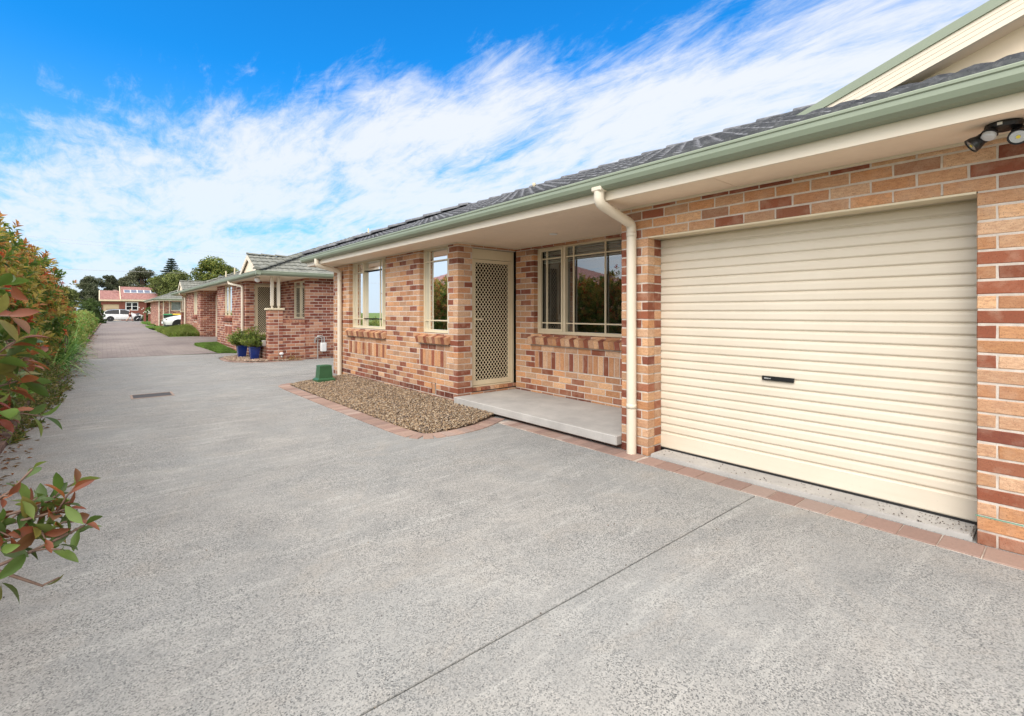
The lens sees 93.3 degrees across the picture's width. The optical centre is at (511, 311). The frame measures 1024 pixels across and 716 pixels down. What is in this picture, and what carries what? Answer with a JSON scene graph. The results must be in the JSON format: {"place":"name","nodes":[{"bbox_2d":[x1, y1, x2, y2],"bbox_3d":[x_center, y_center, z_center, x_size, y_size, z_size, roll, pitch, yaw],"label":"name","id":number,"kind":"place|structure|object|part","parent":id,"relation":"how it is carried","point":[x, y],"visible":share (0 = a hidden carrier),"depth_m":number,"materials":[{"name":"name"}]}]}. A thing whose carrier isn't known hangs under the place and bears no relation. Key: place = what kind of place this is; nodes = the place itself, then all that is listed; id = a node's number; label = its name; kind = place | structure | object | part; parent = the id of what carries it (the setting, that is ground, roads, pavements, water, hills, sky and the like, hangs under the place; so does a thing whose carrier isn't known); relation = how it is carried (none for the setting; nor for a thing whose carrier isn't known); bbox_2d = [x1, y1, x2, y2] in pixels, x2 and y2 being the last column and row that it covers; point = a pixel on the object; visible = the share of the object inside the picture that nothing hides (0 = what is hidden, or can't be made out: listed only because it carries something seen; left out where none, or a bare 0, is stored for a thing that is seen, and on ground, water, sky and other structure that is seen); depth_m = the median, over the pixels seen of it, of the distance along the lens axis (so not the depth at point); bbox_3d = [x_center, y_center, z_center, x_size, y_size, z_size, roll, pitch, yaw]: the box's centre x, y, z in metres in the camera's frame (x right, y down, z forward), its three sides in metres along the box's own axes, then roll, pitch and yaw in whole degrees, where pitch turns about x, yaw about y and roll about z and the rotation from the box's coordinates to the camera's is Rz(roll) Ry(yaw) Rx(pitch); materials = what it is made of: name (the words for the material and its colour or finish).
{"place":"outdoors","nodes":[
{"label":"outdoors","id":0,"kind":"place"},
{"bbox_2d":[48,268,191,273],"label":"overhead wire","id":1,"kind":"object","parent":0,"point":[106,270],"visible":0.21,"depth_m":59.74,"materials":[{"name":"metal"}]},
{"bbox_2d":[104,320,147,321],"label":"road","id":2,"kind":"structure","parent":0,"point":[126,321],"depth_m":64.96,"materials":[{"name":"grey asphalt"}]},
{"bbox_2d":[104,309,142,321],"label":"parked car","id":3,"kind":"object","parent":2,"relation":"on","point":[116,314],"visible":0.66,"depth_m":65.72,"materials":[{"name":"white metal"}]},
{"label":"window","id":4,"kind":"part","parent":3,"relation":"part of","materials":[{"name":"grey glass"}]},
{"bbox_2d":[134,313,141,320],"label":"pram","id":5,"kind":"object","parent":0,"point":[137,315],"visible":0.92,"depth_m":65.70,"materials":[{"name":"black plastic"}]},
{"bbox_2d":[78,322,216,359],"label":"paved drive","id":6,"kind":"structure","parent":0,"point":[122,339],"depth_m":18.33,"materials":[{"name":"grey concrete"}]},
{"bbox_2d":[141,321,154,324],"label":"grass","id":7,"kind":"structure","parent":0,"point":[147,323],"depth_m":46.42,"materials":[{"name":"green plant"}]},
{"bbox_2d":[146,325,169,328],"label":"grass","id":8,"kind":"structure","parent":0,"point":[151,326],"depth_m":34.29,"materials":[{"name":"green plant"}]},
{"bbox_2d":[194,342,236,352],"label":"grass","id":9,"kind":"structure","parent":0,"point":[218,347],"depth_m":17.18,"materials":[{"name":"green plant"}]},
{"bbox_2d":[148,328,515,386],"bbox_3d":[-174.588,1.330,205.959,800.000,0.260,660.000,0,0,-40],"label":"ground","id":10,"kind":"structure","parent":0,"point":[218,353],"depth_m":12.04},
{"bbox_2d":[61,287,82,305],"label":"tree","id":11,"kind":"object","parent":10,"relation":"on","point":[73,294],"visible":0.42,"depth_m":64.68,"materials":[{"name":"green plant"}]},
{"bbox_2d":[75,275,106,304],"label":"tree","id":12,"kind":"object","parent":10,"relation":"on","point":[88,285],"visible":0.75,"depth_m":80.37,"materials":[{"name":"green plant"}]},
{"bbox_2d":[98,275,119,290],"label":"tree","id":13,"kind":"object","parent":10,"relation":"on","point":[112,284],"visible":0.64,"depth_m":84.22,"materials":[{"name":"green plant"}]},
{"bbox_2d":[99,286,157,320],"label":"red brick house","id":14,"kind":"structure","parent":10,"relation":"on","point":[109,300],"depth_m":76.42,"materials":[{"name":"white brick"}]},
{"bbox_2d":[103,304,118,320],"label":"garage door","id":15,"kind":"structure","parent":14,"relation":"in","point":[105,306],"depth_m":74.70,"materials":[{"name":"beige metal"}]},
{"bbox_2d":[125,302,137,309],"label":"window","id":16,"kind":"structure","parent":14,"relation":"in","point":[128,305],"depth_m":76.28,"materials":[{"name":"white paint"}]},
{"bbox_2d":[117,266,159,299],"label":"tree","id":17,"kind":"object","parent":10,"relation":"on","point":[139,277],"visible":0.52,"depth_m":87.57,"materials":[{"name":"green plant"}]},
{"bbox_2d":[142,307,150,320],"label":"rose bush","id":18,"kind":"object","parent":10,"relation":"on","point":[148,309],"visible":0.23,"depth_m":66.95,"materials":[{"name":"green plant"}]},
{"bbox_2d":[140,277,161,299],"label":"tree","id":19,"kind":"object","parent":10,"relation":"on","point":[149,280],"visible":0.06,"depth_m":82.84,"materials":[{"name":"green plant"}]},
{"bbox_2d":[143,293,183,325],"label":"brick house","id":20,"kind":"structure","parent":10,"relation":"on","point":[168,303],"depth_m":37.86,"materials":[{"name":"red brick"}]},
{"bbox_2d":[171,302,180,310],"bbox_3d":[-26.443,-0.445,38.030,0.700,0.710,0.156,0,0,-40],"label":"window","id":21,"kind":"structure","parent":20,"relation":"in","point":[175,306],"depth_m":38.05,"materials":[{"name":"grey glass"}]},
{"bbox_2d":[163,314,172,325],"bbox_3d":[-25.791,0.650,36.225,0.580,1.020,0.680,0,0,-40],"label":"wheelie bin","id":22,"kind":"object","parent":10,"relation":"on","point":[166,315],"visible":0.36,"depth_m":35.97,"materials":[{"name":"plastic"}]},
{"bbox_2d":[160,258,180,276],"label":"pine tree","id":23,"kind":"object","parent":10,"relation":"on","point":[172,266],"visible":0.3,"depth_m":122.54,"materials":[{"name":"green plant"}]},
{"bbox_2d":[149,268,192,295],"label":"tree","id":24,"kind":"object","parent":10,"relation":"on","point":[167,283],"visible":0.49,"depth_m":79.03,"materials":[{"name":"green plant"}]},
{"bbox_2d":[162,314,180,326],"bbox_3d":[-23.164,0.412,35.948,4.610,1.745,2.160,0,0,-40],"label":"parked car","id":25,"kind":"object","parent":10,"relation":"on","point":[171,321],"visible":0.23,"depth_m":34.15,"materials":[{"name":"white metal"}]},
{"bbox_2d":[188,255,238,280],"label":"tree","id":26,"kind":"object","parent":10,"relation":"on","point":[213,267],"visible":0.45,"depth_m":50.73,"materials":[{"name":"green plant"}]},
{"bbox_2d":[169,228,368,361],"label":"brick house","id":27,"kind":"structure","parent":10,"relation":"on","point":[285,304],"depth_m":14.61,"materials":[{"name":"red brick"}]},
{"bbox_2d":[194,292,196,314],"bbox_3d":[-15.380,-0.410,23.538,0.044,1.140,1.214,0,0,-40],"label":"window","id":28,"kind":"structure","parent":27,"relation":"in","point":[195,293],"depth_m":23.82,"materials":[{"name":"beige glass"}]},
{"bbox_2d":[225,285,265,315],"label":"window","id":29,"kind":"structure","parent":27,"relation":"in","point":[228,288],"depth_m":17.42,"materials":[{"name":"clear glass"}]},
{"bbox_2d":[256,285,277,334],"bbox_3d":[-7.954,-0.060,15.707,0.680,1.588,0.070,0,0,-40],"label":"security door","id":30,"kind":"structure","parent":27,"relation":"in","point":[262,292],"depth_m":15.62,"materials":[{"name":"beige metal"}]},
{"bbox_2d":[294,278,317,318],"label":"window","id":31,"kind":"structure","parent":27,"relation":"in","point":[299,287],"depth_m":14.53,"materials":[{"name":"beige glass"}]},
{"bbox_2d":[314,335,326,358],"bbox_3d":[-5.602,1.031,14.126,0.317,0.698,0.156,0,0,-40],"label":"gas meter","id":32,"kind":"object","parent":27,"relation":"attached to","point":[323,346],"visible":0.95,"depth_m":14.11,"materials":[{"name":"white paint"}]},
{"bbox_2d":[300,0,1023,554],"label":"brick house","id":33,"kind":"structure","parent":10,"relation":"on","point":[826,292],"depth_m":3.77,"materials":[{"name":"brown brick"}]},
{"bbox_2d":[353,257,385,329],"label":"window","id":34,"kind":"structure","parent":33,"relation":"in","point":[369,284],"depth_m":9.59,"materials":[{"name":"clear glass"}]},
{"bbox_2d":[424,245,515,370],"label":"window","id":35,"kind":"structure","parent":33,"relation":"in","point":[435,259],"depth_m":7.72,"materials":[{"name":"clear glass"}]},
{"bbox_2d":[473,259,510,385],"bbox_3d":[-0.304,0.154,7.480,0.748,1.900,0.136,0,0,-40],"label":"security door","id":36,"kind":"structure","parent":33,"relation":"in","point":[489,276],"depth_m":7.51,"materials":[{"name":"beige metal"}]},
{"bbox_2d":[538,237,621,337],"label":"window","id":37,"kind":"structure","parent":33,"relation":"in","point":[580,292],"depth_m":7.89,"materials":[{"name":"clear glass"}]},
{"bbox_2d":[661,198,977,524],"bbox_3d":[2.198,0.277,3.817,0.035,2.094,2.380,0,0,-40],"label":"garage door","id":38,"kind":"structure","parent":33,"relation":"in","point":[839,353],"depth_m":3.58,"materials":[{"name":"paint"}]},
{"bbox_2d":[964,118,1023,151],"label":"sensor floodlight","id":39,"kind":"object","parent":33,"relation":"attached to","point":[993,130],"visible":1,"depth_m":2.56,"materials":[{"name":"black plastic"}]},
{"bbox_2d":[975,514,1022,525],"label":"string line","id":40,"kind":"object","parent":33,"relation":"attached to","point":[999,520],"visible":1,"depth_m":2.76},
{"bbox_2d":[0,0,988,309],"label":"sky","id":41,"kind":"structure","parent":0,"point":[227,127],"materials":[{"name":"blue"}]},
{"bbox_2d":[0,353,1023,715],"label":"driveway","id":42,"kind":"structure","parent":0,"point":[426,577],"depth_m":2.41,"materials":[{"name":"concrete"}]},
{"bbox_2d":[130,391,173,398],"bbox_3d":[-5.857,1.362,7.869,0.560,0.016,0.460,0,0,-40],"label":"drain grate","id":43,"kind":"object","parent":42,"relation":"on","point":[149,395],"visible":0.99,"depth_m":7.84,"materials":[{"name":"metal"}]},
{"bbox_2d":[220,357,300,362],"bbox_3d":[-7.494,1.373,13.834,3.039,0.051,1.383,0,0,33],"label":"brick edging","id":44,"kind":"object","parent":42,"relation":"on","point":[222,359],"visible":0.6,"depth_m":13.14,"materials":[{"name":"brown brick"}]},
{"label":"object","id":45,"kind":"structure","parent":44,"relation":"in","visible":0},
{"bbox_2d":[236,345,246,356],"bbox_3d":[-7.983,1.163,14.274,0.294,0.355,0.294,0,0,-40],"label":"plant pot","id":46,"kind":"object","parent":45,"relation":"on","point":[242,350],"visible":0.72,"depth_m":14.18,"materials":[{"name":"blue ceramic"}]},
{"bbox_2d":[225,327,247,345],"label":"potted shrub","id":47,"kind":"object","parent":46,"relation":"in","point":[233,339],"visible":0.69,"depth_m":14.08,"materials":[{"name":"green plant"}]},
{"bbox_2d":[223,354,297,361],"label":"bed pebbles","id":48,"kind":"object","parent":45,"relation":"on","point":[239,358],"visible":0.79,"depth_m":13.44,"materials":[{"name":"gravel"}]},
{"bbox_2d":[248,346,260,358],"bbox_3d":[-7.294,1.163,13.678,0.294,0.355,0.294,0,0,-40],"label":"plant pot","id":49,"kind":"object","parent":48,"relation":"on","point":[254,352],"visible":0.86,"depth_m":13.58,"materials":[{"name":"blue ceramic"}]},
{"bbox_2d":[239,326,265,347],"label":"potted shrub","id":50,"kind":"object","parent":49,"relation":"in","point":[254,338],"visible":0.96,"depth_m":13.55,"materials":[{"name":"green plant"}]},
{"bbox_2d":[285,353,299,360],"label":"dry plant","id":51,"kind":"object","parent":45,"relation":"on","point":[292,356],"visible":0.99,"depth_m":13.51,"materials":[{"name":"brown plant"}]},
{"bbox_2d":[278,383,504,438],"bbox_3d":[-2.507,1.375,7.098,5.252,0.051,1.356,0,0,37],"label":"curved paver border","id":52,"kind":"object","parent":42,"relation":"on","point":[388,426],"visible":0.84,"depth_m":5.90,"materials":[{"name":"brown brick"}]},
{"bbox_2d":[293,385,494,432],"bbox_3d":[-2.232,1.354,7.714,1.290,0.001,5.345,0,0,-40],"label":"pebble bed base","id":53,"kind":"object","parent":42,"relation":"on","point":[442,430],"visible":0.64,"depth_m":6.03,"materials":[{"name":"soil"}]},
{"bbox_2d":[313,364,335,381],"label":"utility pillar","id":54,"kind":"structure","parent":53,"relation":"on","point":[324,373],"depth_m":9.21,"materials":[{"name":"green plastic"}]},
{"bbox_2d":[290,373,493,432],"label":"pebbles","id":55,"kind":"object","parent":53,"relation":"on","point":[347,390],"visible":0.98,"depth_m":6.92,"materials":[{"name":"gravel"}]},
{"bbox_2d":[3,398,999,707],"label":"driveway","id":56,"kind":"structure","parent":42,"relation":"on","point":[809,510],"depth_m":3.12,"materials":[{"name":"grey concrete"}]},
{"bbox_2d":[499,420,1023,570],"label":"paver border","id":57,"kind":"object","parent":42,"relation":"on","point":[998,556],"visible":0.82,"depth_m":3.38,"materials":[{"name":"brown brick"}]},
{"bbox_2d":[651,449,977,540],"bbox_3d":[2.118,1.350,3.788,0.270,0.050,2.200,0,0,-40],"label":"garage threshold","id":58,"kind":"object","parent":42,"relation":"on","point":[870,506],"visible":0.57,"depth_m":3.48,"materials":[{"name":"concrete"}]},
{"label":"garden soil","id":59,"kind":"structure","parent":0,"visible":0},
{"bbox_2d":[0,358,33,405],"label":"photinia shrub","id":60,"kind":"object","parent":59,"relation":"on","point":[3,381],"visible":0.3,"depth_m":3.79,"materials":[{"name":"green plant"}]},
{"bbox_2d":[0,369,45,444],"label":"shrub","id":61,"kind":"object","parent":59,"relation":"on","point":[19,434],"visible":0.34,"depth_m":5.49,"materials":[{"name":"green plant"}]},
{"bbox_2d":[0,212,52,377],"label":"photinia shrub","id":62,"kind":"object","parent":59,"relation":"on","point":[30,319],"visible":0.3,"depth_m":4.94,"materials":[{"name":"green plant"}]},
{"bbox_2d":[0,218,56,376],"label":"photinia shrub","id":63,"kind":"object","parent":59,"relation":"on","point":[26,292],"visible":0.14,"depth_m":6.41,"materials":[{"name":"green plant"}]},
{"bbox_2d":[0,358,66,417],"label":"shrub","id":64,"kind":"object","parent":59,"relation":"on","point":[51,399],"visible":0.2,"depth_m":6.89,"materials":[{"name":"green plant"}]},
{"bbox_2d":[2,221,74,360],"bbox_3d":[-8.267,-0.034,7.338,2.410,2.800,2.858,0,0,-40],"label":"photinia shrub","id":65,"kind":"object","parent":59,"relation":"on","point":[47,312],"visible":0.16,"depth_m":7.92,"materials":[{"name":"green plant"}]},
{"bbox_2d":[13,231,68,361],"bbox_3d":[-9.649,-0.090,8.837,2.412,2.911,2.654,0,0,-3],"label":"photinia shrub","id":66,"kind":"object","parent":59,"relation":"on","point":[52,316],"visible":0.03,"depth_m":9.43,"materials":[{"name":"green plant"}]},
{"bbox_2d":[17,351,75,399],"bbox_3d":[-7.971,0.964,7.977,1.137,0.945,1.948,0,0,-40],"label":"shrub","id":67,"kind":"object","parent":59,"relation":"on","point":[53,367],"visible":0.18,"depth_m":8.14,"materials":[{"name":"green plant"}]},
{"bbox_2d":[0,335,94,493],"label":"leaf litter","id":68,"kind":"object","parent":59,"relation":"on","point":[92,336],"visible":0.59,"depth_m":5.12,"materials":[{"name":"brown plant"}]},
{"bbox_2d":[0,323,101,453],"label":"garden edging","id":69,"kind":"object","parent":59,"relation":"on","point":[6,434],"visible":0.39,"depth_m":5.41,"materials":[{"name":"grey concrete"}]},
{"bbox_2d":[0,273,102,603],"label":"photinia shrub","id":70,"kind":"object","parent":59,"relation":"on","point":[28,532],"visible":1,"depth_m":1.07,"materials":[{"name":"green plant"}]},
{"bbox_2d":[27,251,78,345],"bbox_3d":[-10.942,-0.005,10.337,2.364,2.744,2.644,0,0,-1],"label":"photinia shrub","id":71,"kind":"object","parent":59,"relation":"on","point":[71,316],"visible":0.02,"depth_m":10.95,"materials":[{"name":"green plant"}]},
{"bbox_2d":[38,262,78,345],"bbox_3d":[-12.327,-0.026,11.872,2.457,2.787,2.510,0,0,-2],"label":"photinia shrub","id":72,"kind":"object","parent":59,"relation":"on","point":[64,297],"visible":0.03,"depth_m":12.49,"materials":[{"name":"green plant"}]},
{"bbox_2d":[63,321,66,360],"bbox_3d":[-9.931,0.780,10.725,0.104,1.161,0.102,0,0,15],"label":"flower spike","id":73,"kind":"object","parent":59,"relation":"on","point":[65,336],"visible":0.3,"depth_m":10.72,"materials":[{"name":"green plant"}]},
{"bbox_2d":[40,346,95,381],"bbox_3d":[-8.823,0.936,8.983,1.461,1.062,1.552,0,0,-12],"label":"strappy plant","id":74,"kind":"object","parent":59,"relation":"on","point":[54,359],"visible":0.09,"depth_m":9.19,"materials":[{"name":"green plant"}]},
{"bbox_2d":[53,331,98,376],"bbox_3d":[-9.415,0.923,9.857,1.736,1.317,1.810,0,0,-40],"label":"strappy plant","id":75,"kind":"object","parent":59,"relation":"on","point":[67,360],"visible":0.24,"depth_m":10.11,"materials":[{"name":"green plant"}]},
{"bbox_2d":[58,328,95,371],"bbox_3d":[-10.353,0.930,10.777,1.607,1.252,1.799,0,0,23],"label":"strappy plant","id":76,"kind":"object","parent":59,"relation":"on","point":[68,349],"visible":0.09,"depth_m":10.96,"materials":[{"name":"green plant"}]},
{"bbox_2d":[60,330,94,364],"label":"strappy plant","id":77,"kind":"object","parent":59,"relation":"on","point":[74,349],"visible":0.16,"depth_m":11.98,"materials":[{"name":"green plant"}]},
{"bbox_2d":[69,324,86,348],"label":"bush","id":78,"kind":"object","parent":59,"relation":"on","point":[76,326],"visible":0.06,"depth_m":15.93,"materials":[{"name":"green plant"}]},
{"bbox_2d":[65,311,91,337],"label":"bush","id":79,"kind":"object","parent":59,"relation":"on","point":[86,328],"visible":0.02,"depth_m":20.16,"materials":[{"name":"green plant"}]},
{"bbox_2d":[71,319,90,342],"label":"bush","id":80,"kind":"object","parent":59,"relation":"on","point":[86,340],"visible":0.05,"depth_m":17.82,"materials":[{"name":"green plant"}]},
{"bbox_2d":[69,332,92,360],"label":"strappy plant","id":81,"kind":"object","parent":59,"relation":"on","point":[74,352],"visible":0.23,"depth_m":13.12,"materials":[{"name":"green plant"}]},
{"bbox_2d":[69,311,94,333],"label":"bush","id":82,"kind":"object","parent":59,"relation":"on","point":[91,328],"visible":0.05,"depth_m":22.77,"materials":[{"name":"green plant"}]},
{"bbox_2d":[71,310,95,332],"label":"bush","id":83,"kind":"object","parent":59,"relation":"on","point":[92,325],"visible":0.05,"depth_m":25.83,"materials":[{"name":"green plant"}]},
{"bbox_2d":[69,328,97,354],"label":"strappy plant","id":84,"kind":"object","parent":59,"relation":"on","point":[79,344],"visible":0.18,"depth_m":14.53,"materials":[{"name":"green plant"}]},
{"bbox_2d":[70,310,97,328],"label":"bush","id":85,"kind":"object","parent":59,"relation":"on","point":[94,322],"visible":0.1,"depth_m":29.30,"materials":[{"name":"green plant"}]},
{"bbox_2d":[80,309,98,326],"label":"bush","id":86,"kind":"object","parent":59,"relation":"on","point":[88,314],"visible":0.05,"depth_m":33.85,"materials":[{"name":"green plant"}]},
{"bbox_2d":[76,298,106,322],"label":"round bush","id":87,"kind":"object","parent":59,"relation":"on","point":[94,306],"visible":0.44,"depth_m":49.48,"materials":[{"name":"green plant"}]},
{"bbox_2d":[83,311,99,324],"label":"bush","id":88,"kind":"object","parent":59,"relation":"on","point":[97,318],"visible":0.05,"depth_m":39.99,"materials":[{"name":"green plant"}]},
{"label":"lawn base","id":89,"kind":"structure","parent":0,"visible":0},
{"bbox_2d":[155,323,199,336],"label":"grass","id":90,"kind":"structure","parent":89,"relation":"on","point":[182,330],"depth_m":22.82,"materials":[{"name":"green plant"}]}
]}

